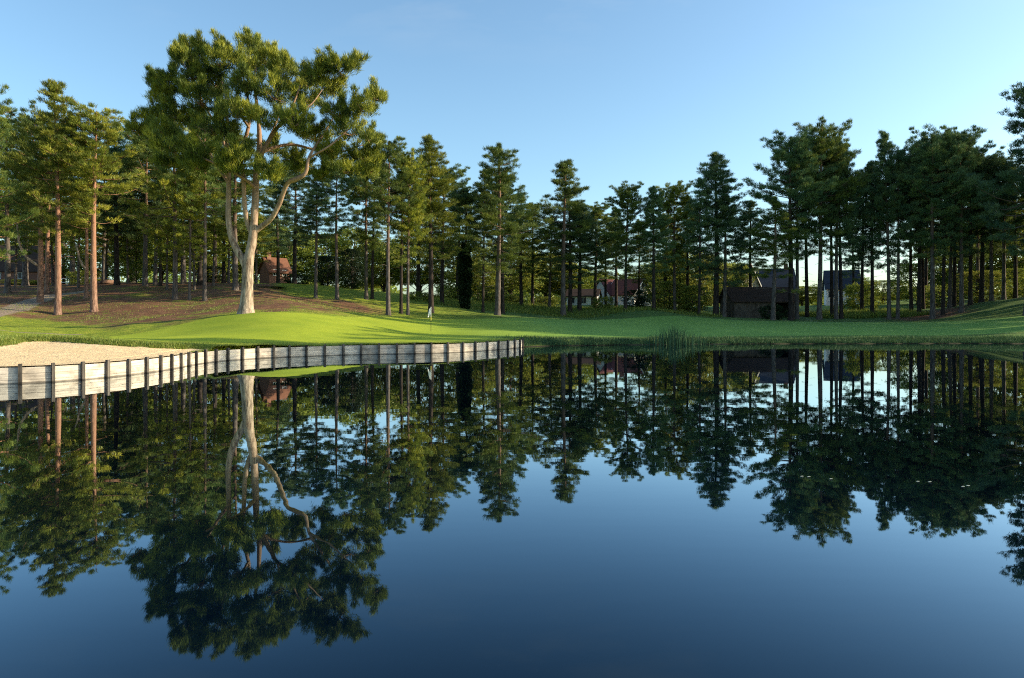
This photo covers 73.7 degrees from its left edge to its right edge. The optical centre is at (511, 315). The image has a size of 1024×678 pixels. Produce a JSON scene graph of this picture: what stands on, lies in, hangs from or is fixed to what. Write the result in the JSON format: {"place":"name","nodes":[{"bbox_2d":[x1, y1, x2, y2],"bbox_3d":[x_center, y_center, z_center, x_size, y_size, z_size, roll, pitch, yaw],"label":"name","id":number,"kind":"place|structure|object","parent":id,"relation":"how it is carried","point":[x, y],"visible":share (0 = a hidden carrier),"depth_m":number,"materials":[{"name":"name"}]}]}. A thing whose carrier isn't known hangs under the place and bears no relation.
{"place":"outdoors","nodes":[
{"label":"outdoors","id":0,"kind":"place"},
{"bbox_2d":[0,285,411,323],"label":"sparse grass","id":1,"kind":"structure","parent":0,"point":[301,301],"depth_m":69.23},
{"bbox_2d":[0,343,1023,677],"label":"pond water","id":2,"kind":"structure","parent":0,"point":[680,511],"depth_m":7.47,"materials":[{"name":"liquid"}]},
{"bbox_2d":[642,324,706,344],"bbox_3d":[12.246,1.411,51.511,7.870,1.779,2.671,0,0,-13],"label":"reed clump","id":3,"kind":"object","parent":2,"relation":"in","point":[683,340],"visible":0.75,"depth_m":51.42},
{"bbox_2d":[0,282,1023,380],"bbox_3d":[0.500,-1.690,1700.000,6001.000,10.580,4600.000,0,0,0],"label":"ground","id":4,"kind":"structure","parent":0,"point":[319,324],"depth_m":63.62,"materials":[{"name":"plant"}]},
{"bbox_2d":[0,205,36,287],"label":"pine tree","id":5,"kind":"object","parent":4,"relation":"on","point":[27,245],"visible":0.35,"depth_m":91.94,"materials":[{"name":"green plant"}]},
{"bbox_2d":[0,84,40,261],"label":"pine tree","id":6,"kind":"object","parent":4,"relation":"on","point":[4,128],"visible":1,"depth_m":62.53,"materials":[{"name":"green plant"}]},
{"bbox_2d":[0,116,42,292],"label":"pine tree","id":7,"kind":"object","parent":4,"relation":"on","point":[7,285],"visible":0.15,"depth_m":83.76,"materials":[{"name":"green plant"}]},
{"bbox_2d":[0,245,61,283],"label":"dark roofed house","id":8,"kind":"structure","parent":4,"relation":"on","point":[33,268],"depth_m":115.33,"materials":[{"name":"red brick"}]},
{"bbox_2d":[5,140,71,292],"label":"pine tree","id":9,"kind":"object","parent":4,"relation":"on","point":[47,267],"visible":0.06,"depth_m":82.86,"materials":[{"name":"green plant"}]},
{"bbox_2d":[0,98,78,302],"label":"pine tree","id":10,"kind":"object","parent":4,"relation":"on","point":[21,117],"visible":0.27,"depth_m":73.86,"materials":[{"name":"green plant"}]},
{"bbox_2d":[0,78,102,314],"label":"pine tree","id":11,"kind":"object","parent":4,"relation":"on","point":[53,91],"visible":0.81,"depth_m":65.20,"materials":[{"name":"green plant"}]},
{"bbox_2d":[0,209,112,283],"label":"leafy tree","id":12,"kind":"object","parent":4,"relation":"on","point":[65,269],"visible":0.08,"depth_m":127.75,"materials":[{"name":"green plant"}]},
{"bbox_2d":[61,191,102,287],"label":"pine tree","id":13,"kind":"object","parent":4,"relation":"on","point":[68,251],"visible":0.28,"depth_m":89.52,"materials":[{"name":"green plant"}]},
{"bbox_2d":[53,134,115,298],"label":"pine tree","id":14,"kind":"object","parent":4,"relation":"on","point":[86,277],"visible":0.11,"depth_m":76.84,"materials":[{"name":"green plant"}]},
{"bbox_2d":[39,96,145,311],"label":"pine tree","id":15,"kind":"object","parent":4,"relation":"on","point":[96,127],"visible":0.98,"depth_m":65.68,"materials":[{"name":"green plant"}]},
{"bbox_2d":[83,204,124,279],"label":"pine tree","id":16,"kind":"object","parent":4,"relation":"on","point":[102,245],"visible":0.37,"depth_m":96.71,"materials":[{"name":"green plant"}]},
{"bbox_2d":[0,333,226,350],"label":"rough grass","id":17,"kind":"structure","parent":4,"relation":"on","point":[10,339],"depth_m":31.60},
{"bbox_2d":[89,121,150,284],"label":"pine tree","id":18,"kind":"object","parent":4,"relation":"on","point":[115,203],"visible":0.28,"depth_m":91.66,"materials":[{"name":"green plant"}]},
{"bbox_2d":[102,197,143,283],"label":"pine tree","id":19,"kind":"object","parent":4,"relation":"on","point":[127,258],"visible":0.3,"depth_m":95.88,"materials":[{"name":"green plant"}]},
{"bbox_2d":[119,223,153,282],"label":"shrub","id":20,"kind":"object","parent":4,"relation":"on","point":[136,265],"visible":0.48,"depth_m":97.30,"materials":[{"name":"green plant"}]},
{"bbox_2d":[103,120,183,285],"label":"pine tree","id":21,"kind":"object","parent":4,"relation":"on","point":[142,148],"visible":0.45,"depth_m":86.90,"materials":[{"name":"green plant"}]},
{"bbox_2d":[146,200,186,289],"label":"pine tree","id":22,"kind":"object","parent":4,"relation":"on","point":[163,255],"visible":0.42,"depth_m":83.77,"materials":[{"name":"green plant"}]},
{"bbox_2d":[120,109,224,299],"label":"pine tree","id":23,"kind":"object","parent":4,"relation":"on","point":[162,183],"visible":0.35,"depth_m":75.16,"materials":[{"name":"green plant"}]},
{"bbox_2d":[164,166,210,299],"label":"pine tree","id":24,"kind":"object","parent":4,"relation":"on","point":[184,206],"visible":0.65,"depth_m":74.46,"materials":[{"name":"green plant"}]},
{"bbox_2d":[162,112,236,300],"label":"pine tree","id":25,"kind":"object","parent":4,"relation":"on","point":[207,177],"visible":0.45,"depth_m":74.78,"materials":[{"name":"green plant"}]},
{"bbox_2d":[199,199,231,285],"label":"pine tree","id":26,"kind":"object","parent":4,"relation":"on","point":[214,227],"visible":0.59,"depth_m":89.76,"materials":[{"name":"green plant"}]},
{"bbox_2d":[210,203,248,282],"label":"pine tree","id":27,"kind":"object","parent":4,"relation":"on","point":[240,239],"visible":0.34,"depth_m":97.94,"materials":[{"name":"green plant"}]},
{"bbox_2d":[202,124,278,290],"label":"pine tree","id":28,"kind":"object","parent":4,"relation":"on","point":[236,194],"visible":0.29,"depth_m":79.75,"materials":[{"name":"green plant"}]},
{"bbox_2d":[123,24,389,313],"bbox_3d":[-20.288,-11.231,52.765,22.672,22.988,9.866,0,0,0],"label":"forked pine","id":29,"kind":"object","parent":4,"relation":"on","point":[203,73],"visible":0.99,"depth_m":51.34,"materials":[{"name":"green plant"}]},
{"bbox_2d":[239,207,278,282],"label":"pine tree","id":30,"kind":"object","parent":4,"relation":"on","point":[261,233],"visible":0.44,"depth_m":101.94,"materials":[{"name":"green plant"}]},
{"bbox_2d":[0,338,518,365],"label":"ground edge","id":31,"kind":"object","parent":4,"relation":"attached to","point":[183,351],"visible":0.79,"depth_m":30.20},
{"bbox_2d":[0,338,523,383],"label":"retaining wall","id":32,"kind":"structure","parent":4,"relation":"on","point":[108,369],"depth_m":31.44,"materials":[{"name":"wood"}]},
{"bbox_2d":[257,252,291,282],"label":"brick house","id":33,"kind":"structure","parent":4,"relation":"on","point":[267,270],"depth_m":112.92,"materials":[{"name":"brick"}]},
{"bbox_2d":[257,180,305,282],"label":"pine tree","id":34,"kind":"object","parent":4,"relation":"on","point":[284,247],"visible":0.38,"depth_m":109.61,"materials":[{"name":"green plant"}]},
{"bbox_2d":[257,227,327,279],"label":"leafy tree","id":35,"kind":"object","parent":4,"relation":"on","point":[306,253],"visible":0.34,"depth_m":136.68,"materials":[{"name":"green plant"}]},
{"bbox_2d":[260,161,331,283],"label":"pine tree","id":36,"kind":"object","parent":4,"relation":"on","point":[302,184],"visible":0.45,"depth_m":97.18,"materials":[{"name":"green plant"}]},
{"bbox_2d":[283,168,339,297],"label":"pine tree","id":37,"kind":"object","parent":4,"relation":"on","point":[311,210],"visible":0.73,"depth_m":85.48,"materials":[{"name":"green plant"}]},
{"bbox_2d":[311,255,346,285],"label":"shrub","id":38,"kind":"object","parent":4,"relation":"on","point":[330,275],"visible":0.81,"depth_m":101.31,"materials":[{"name":"green plant"}]},
{"bbox_2d":[307,168,364,299],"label":"pine tree","id":39,"kind":"object","parent":4,"relation":"on","point":[349,185],"visible":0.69,"depth_m":83.74,"materials":[{"name":"green plant"}]},
{"bbox_2d":[312,227,383,289],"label":"leafy tree","id":40,"kind":"object","parent":4,"relation":"on","point":[342,242],"visible":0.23,"depth_m":141.81,"materials":[{"name":"green plant"}]},
{"bbox_2d":[333,248,369,288],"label":"shrub","id":41,"kind":"object","parent":4,"relation":"on","point":[354,266],"visible":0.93,"depth_m":103.42,"materials":[{"name":"green plant"}]},
{"bbox_2d":[341,142,388,299],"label":"pine tree","id":42,"kind":"object","parent":4,"relation":"on","point":[359,191],"visible":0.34,"depth_m":89.14,"materials":[{"name":"green plant"}]},
{"bbox_2d":[340,240,423,291],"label":"leafy tree","id":43,"kind":"object","parent":4,"relation":"on","point":[380,280],"visible":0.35,"depth_m":136.99,"materials":[{"name":"green plant"}]},
{"bbox_2d":[353,134,423,314],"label":"pine tree","id":44,"kind":"object","parent":4,"relation":"on","point":[391,154],"visible":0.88,"depth_m":75.38,"materials":[{"name":"green plant"}]},
{"bbox_2d":[382,151,426,313],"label":"pine tree","id":45,"kind":"object","parent":4,"relation":"on","point":[406,189],"visible":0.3,"depth_m":78.78,"materials":[{"name":"green plant"}]},
{"bbox_2d":[385,147,433,314],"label":"pine tree","id":46,"kind":"object","parent":4,"relation":"on","point":[410,161],"visible":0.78,"depth_m":77.58,"materials":[{"name":"green plant"}]},
{"bbox_2d":[374,237,455,291],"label":"leafy tree","id":47,"kind":"object","parent":4,"relation":"on","point":[412,278],"visible":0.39,"depth_m":131.28,"materials":[{"name":"green plant"}]},
{"bbox_2d":[393,133,473,312],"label":"pine tree","id":48,"kind":"object","parent":4,"relation":"on","point":[430,152],"visible":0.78,"depth_m":83.24,"materials":[{"name":"green plant"}]},
{"bbox_2d":[414,163,474,303],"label":"pine tree","id":49,"kind":"object","parent":4,"relation":"on","point":[460,172],"visible":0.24,"depth_m":99.80,"materials":[{"name":"green plant"}]},
{"bbox_2d":[441,182,482,308],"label":"ivy covered pine","id":50,"kind":"object","parent":4,"relation":"on","point":[463,195],"visible":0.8,"depth_m":95.29,"materials":[{"name":"green plant"}]},
{"bbox_2d":[444,262,509,297],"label":"leafy tree","id":51,"kind":"object","parent":4,"relation":"on","point":[491,281],"visible":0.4,"depth_m":125.95,"materials":[{"name":"green plant"}]},
{"bbox_2d":[465,168,501,311],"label":"pine tree","id":52,"kind":"object","parent":4,"relation":"on","point":[483,175],"visible":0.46,"depth_m":91.70,"materials":[{"name":"green plant"}]},
{"bbox_2d":[472,167,528,313],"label":"pine tree","id":53,"kind":"object","parent":4,"relation":"on","point":[517,208],"visible":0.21,"depth_m":93.02,"materials":[{"name":"green plant"}]},
{"bbox_2d":[462,141,553,315],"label":"pine tree","id":54,"kind":"object","parent":4,"relation":"on","point":[499,156],"visible":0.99,"depth_m":87.02,"materials":[{"name":"green plant"}]},
{"bbox_2d":[471,240,547,299],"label":"leafy tree","id":55,"kind":"object","parent":4,"relation":"on","point":[511,280],"visible":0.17,"depth_m":135.24,"materials":[{"name":"green plant"}]},
{"bbox_2d":[503,195,550,305],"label":"pine tree","id":56,"kind":"object","parent":4,"relation":"on","point":[523,244],"visible":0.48,"depth_m":111.61,"materials":[{"name":"green plant"}]},
{"bbox_2d":[61,262,1021,306],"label":"distant wood","id":57,"kind":"object","parent":4,"relation":"on","point":[393,290],"visible":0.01,"depth_m":181.95,"materials":[{"name":"green plant"}]},
{"bbox_2d":[525,214,566,306],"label":"pine tree","id":58,"kind":"object","parent":4,"relation":"on","point":[549,255],"visible":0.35,"depth_m":111.79,"materials":[{"name":"green plant"}]},
{"bbox_2d":[506,255,591,300],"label":"leafy tree","id":59,"kind":"object","parent":4,"relation":"on","point":[546,287],"visible":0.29,"depth_m":145.98,"materials":[{"name":"green plant"}]},
{"bbox_2d":[525,159,594,315],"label":"pine tree","id":60,"kind":"object","parent":4,"relation":"on","point":[565,174],"visible":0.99,"depth_m":97.21,"materials":[{"name":"green plant"}]},
{"bbox_2d":[412,296,722,317],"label":"meadow grass","id":61,"kind":"structure","parent":4,"relation":"on","point":[476,304],"depth_m":100.79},
{"bbox_2d":[546,186,601,312],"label":"pine tree","id":62,"kind":"object","parent":4,"relation":"on","point":[569,281],"visible":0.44,"depth_m":102.28,"materials":[{"name":"green plant"}]},
{"bbox_2d":[553,203,613,310],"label":"pine tree","id":63,"kind":"object","parent":4,"relation":"on","point":[597,249],"visible":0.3,"depth_m":103.39,"materials":[{"name":"green plant"}]},
{"bbox_2d":[577,200,625,305],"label":"pine tree","id":64,"kind":"object","parent":4,"relation":"on","point":[596,211],"visible":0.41,"depth_m":112.99,"materials":[{"name":"green plant"}]},
{"bbox_2d":[597,209,636,306],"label":"pine tree","id":65,"kind":"object","parent":4,"relation":"on","point":[614,215],"visible":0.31,"depth_m":117.51,"materials":[{"name":"green plant"}]},
{"bbox_2d":[599,180,654,310],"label":"pine tree","id":66,"kind":"object","parent":4,"relation":"on","point":[626,196],"visible":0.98,"depth_m":97.66,"materials":[{"name":"green plant"}]},
{"bbox_2d":[611,275,651,305],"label":"white house","id":67,"kind":"structure","parent":4,"relation":"on","point":[631,285],"depth_m":138.17,"materials":[{"name":"red tile"}]},
{"bbox_2d":[619,218,656,301],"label":"pine tree","id":68,"kind":"object","parent":4,"relation":"on","point":[639,274],"visible":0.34,"depth_m":121.39,"materials":[{"name":"green plant"}]},
{"bbox_2d":[623,185,680,309],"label":"pine tree","id":69,"kind":"object","parent":4,"relation":"on","point":[655,201],"visible":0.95,"depth_m":97.43,"materials":[{"name":"green plant"}]},
{"bbox_2d":[643,280,696,309],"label":"shrub","id":70,"kind":"object","parent":4,"relation":"on","point":[665,285],"visible":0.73,"depth_m":109.20,"materials":[{"name":"green plant"}]},
{"bbox_2d":[645,180,698,309],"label":"pine tree","id":71,"kind":"object","parent":4,"relation":"on","point":[671,196],"visible":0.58,"depth_m":105.35,"materials":[{"name":"green plant"}]},
{"bbox_2d":[671,285,710,311],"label":"shrub","id":72,"kind":"object","parent":4,"relation":"on","point":[688,304],"visible":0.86,"depth_m":105.35,"materials":[{"name":"green plant"}]},
{"bbox_2d":[678,176,723,314],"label":"pine tree","id":73,"kind":"object","parent":4,"relation":"on","point":[693,214],"visible":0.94,"depth_m":98.76,"materials":[{"name":"green plant"}]},
{"bbox_2d":[677,254,732,310],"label":"leafy tree","id":74,"kind":"object","parent":4,"relation":"on","point":[695,281],"visible":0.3,"depth_m":120.26,"materials":[{"name":"green plant"}]},
{"bbox_2d":[683,150,758,315],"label":"pine tree","id":75,"kind":"object","parent":4,"relation":"on","point":[716,172],"visible":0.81,"depth_m":99.40,"materials":[{"name":"green plant"}]},
{"bbox_2d":[690,184,759,316],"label":"pine tree","id":76,"kind":"object","parent":4,"relation":"on","point":[726,242],"visible":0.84,"depth_m":99.04,"materials":[{"name":"green plant"}]},
{"bbox_2d":[726,200,772,286],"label":"pine tree","id":77,"kind":"object","parent":4,"relation":"on","point":[748,211],"visible":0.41,"depth_m":111.51,"materials":[{"name":"green plant"}]},
{"bbox_2d":[481,333,1023,345],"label":"bank grass","id":78,"kind":"structure","parent":4,"relation":"on","point":[730,339],"depth_m":53.41,"materials":[{"name":"plant"}]},
{"bbox_2d":[719,287,800,317],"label":"shed","id":79,"kind":"structure","parent":4,"relation":"on","point":[745,302],"depth_m":104.45,"materials":[{"name":"brown"}]},
{"bbox_2d":[738,196,811,319],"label":"pine tree","id":80,"kind":"object","parent":4,"relation":"on","point":[775,203],"visible":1,"depth_m":94.48,"materials":[{"name":"green plant"}]},
{"bbox_2d":[755,264,795,291],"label":"slate roof house","id":81,"kind":"structure","parent":4,"relation":"on","point":[767,282],"depth_m":139.85,"materials":[{"name":"grey tile"}]},
{"bbox_2d":[742,127,840,320],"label":"pine tree","id":82,"kind":"object","parent":4,"relation":"on","point":[782,153],"visible":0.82,"depth_m":95.77,"materials":[{"name":"green plant"}]},
{"bbox_2d":[772,144,821,318],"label":"pine tree","id":83,"kind":"object","parent":4,"relation":"on","point":[804,254],"visible":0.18,"depth_m":98.76,"materials":[{"name":"green plant"}]},
{"bbox_2d":[780,115,871,319],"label":"pine tree","id":84,"kind":"object","parent":4,"relation":"on","point":[829,142],"visible":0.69,"depth_m":96.45,"materials":[{"name":"green plant"}]},
{"bbox_2d":[814,140,866,318],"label":"pine tree","id":85,"kind":"object","parent":4,"relation":"on","point":[851,241],"visible":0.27,"depth_m":99.24,"materials":[{"name":"green plant"}]},
{"bbox_2d":[822,270,859,305],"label":"slate roof house","id":86,"kind":"structure","parent":4,"relation":"on","point":[826,281],"depth_m":148.28,"materials":[{"name":"white paint"}]},
{"bbox_2d":[816,137,869,318],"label":"pine tree","id":87,"kind":"object","parent":4,"relation":"on","point":[845,213],"visible":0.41,"depth_m":98.04,"materials":[{"name":"green plant"}]},
{"bbox_2d":[838,282,886,309],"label":"shrub","id":88,"kind":"object","parent":4,"relation":"on","point":[851,294],"visible":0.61,"depth_m":114.92,"materials":[{"name":"green plant"}]},
{"bbox_2d":[841,166,885,309],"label":"pine tree","id":89,"kind":"object","parent":4,"relation":"on","point":[862,283],"visible":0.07,"depth_m":109.81,"materials":[{"name":"green plant"}]},
{"bbox_2d":[799,307,929,318],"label":"undergrowth","id":90,"kind":"object","parent":4,"relation":"on","point":[861,313],"visible":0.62,"depth_m":102.85,"materials":[{"name":"green plant"}]},
{"bbox_2d":[846,160,890,313],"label":"pine tree","id":91,"kind":"object","parent":4,"relation":"on","point":[865,225],"visible":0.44,"depth_m":103.81,"materials":[{"name":"green plant"}]},
{"bbox_2d":[860,129,919,319],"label":"pine tree","id":92,"kind":"object","parent":4,"relation":"on","point":[880,217],"visible":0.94,"depth_m":98.79,"materials":[{"name":"green plant"}]},
{"bbox_2d":[869,146,930,318],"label":"pine tree","id":93,"kind":"object","parent":4,"relation":"on","point":[910,171],"visible":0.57,"depth_m":98.21,"materials":[{"name":"green plant"}]},
{"bbox_2d":[899,138,938,314],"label":"pine tree","id":94,"kind":"object","parent":4,"relation":"on","point":[919,269],"visible":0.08,"depth_m":101.78,"materials":[{"name":"green plant"}]},
{"bbox_2d":[882,261,956,303],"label":"leafy tree","id":95,"kind":"object","parent":4,"relation":"on","point":[904,293],"visible":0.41,"depth_m":138.66,"materials":[{"name":"green plant"}]},
{"bbox_2d":[891,123,977,318],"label":"pine tree","id":96,"kind":"object","parent":4,"relation":"on","point":[931,154],"visible":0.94,"depth_m":95.44,"materials":[{"name":"green plant"}]},
{"bbox_2d":[917,131,968,314],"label":"pine tree","id":97,"kind":"object","parent":4,"relation":"on","point":[943,311],"visible":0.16,"depth_m":98.75,"materials":[{"name":"green plant"}]},
{"bbox_2d":[906,237,1001,286],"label":"leafy tree","id":98,"kind":"object","parent":4,"relation":"on","point":[939,276],"visible":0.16,"depth_m":132.91,"materials":[{"name":"green plant"}]},
{"bbox_2d":[925,124,1001,312],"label":"pine tree","id":99,"kind":"object","parent":4,"relation":"on","point":[969,162],"visible":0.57,"depth_m":95.68,"materials":[{"name":"green plant"}]},
{"bbox_2d":[942,147,1005,305],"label":"pine tree","id":100,"kind":"object","parent":4,"relation":"on","point":[970,275],"visible":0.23,"depth_m":102.69,"materials":[{"name":"green plant"}]},
{"bbox_2d":[952,270,1023,302],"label":"shrub","id":101,"kind":"object","parent":4,"relation":"on","point":[986,278],"visible":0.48,"depth_m":115.12,"materials":[{"name":"green plant"}]},
{"bbox_2d":[963,145,1016,302],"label":"pine tree","id":102,"kind":"object","parent":4,"relation":"on","point":[982,258],"visible":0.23,"depth_m":102.79,"materials":[{"name":"green plant"}]},
{"bbox_2d":[963,81,1023,315],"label":"pine tree","id":103,"kind":"object","parent":4,"relation":"on","point":[1012,127],"visible":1,"depth_m":84.72,"materials":[{"name":"green plant"}]},
{"bbox_2d":[969,155,1019,300],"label":"pine tree","id":104,"kind":"object","parent":4,"relation":"on","point":[992,172],"visible":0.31,"depth_m":102.40,"materials":[{"name":"green plant"}]},
{"bbox_2d":[977,154,1023,299],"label":"pine tree","id":105,"kind":"object","parent":4,"relation":"on","point":[1004,252],"visible":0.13,"depth_m":107.71,"materials":[{"name":"green plant"}]},
{"bbox_2d":[988,167,1023,298],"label":"pine tree","id":106,"kind":"object","parent":4,"relation":"on","point":[1015,281],"visible":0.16,"depth_m":111.75,"materials":[{"name":"green plant"}]},
{"bbox_2d":[0,0,1023,305],"label":"sky","id":107,"kind":"structure","parent":0,"point":[632,91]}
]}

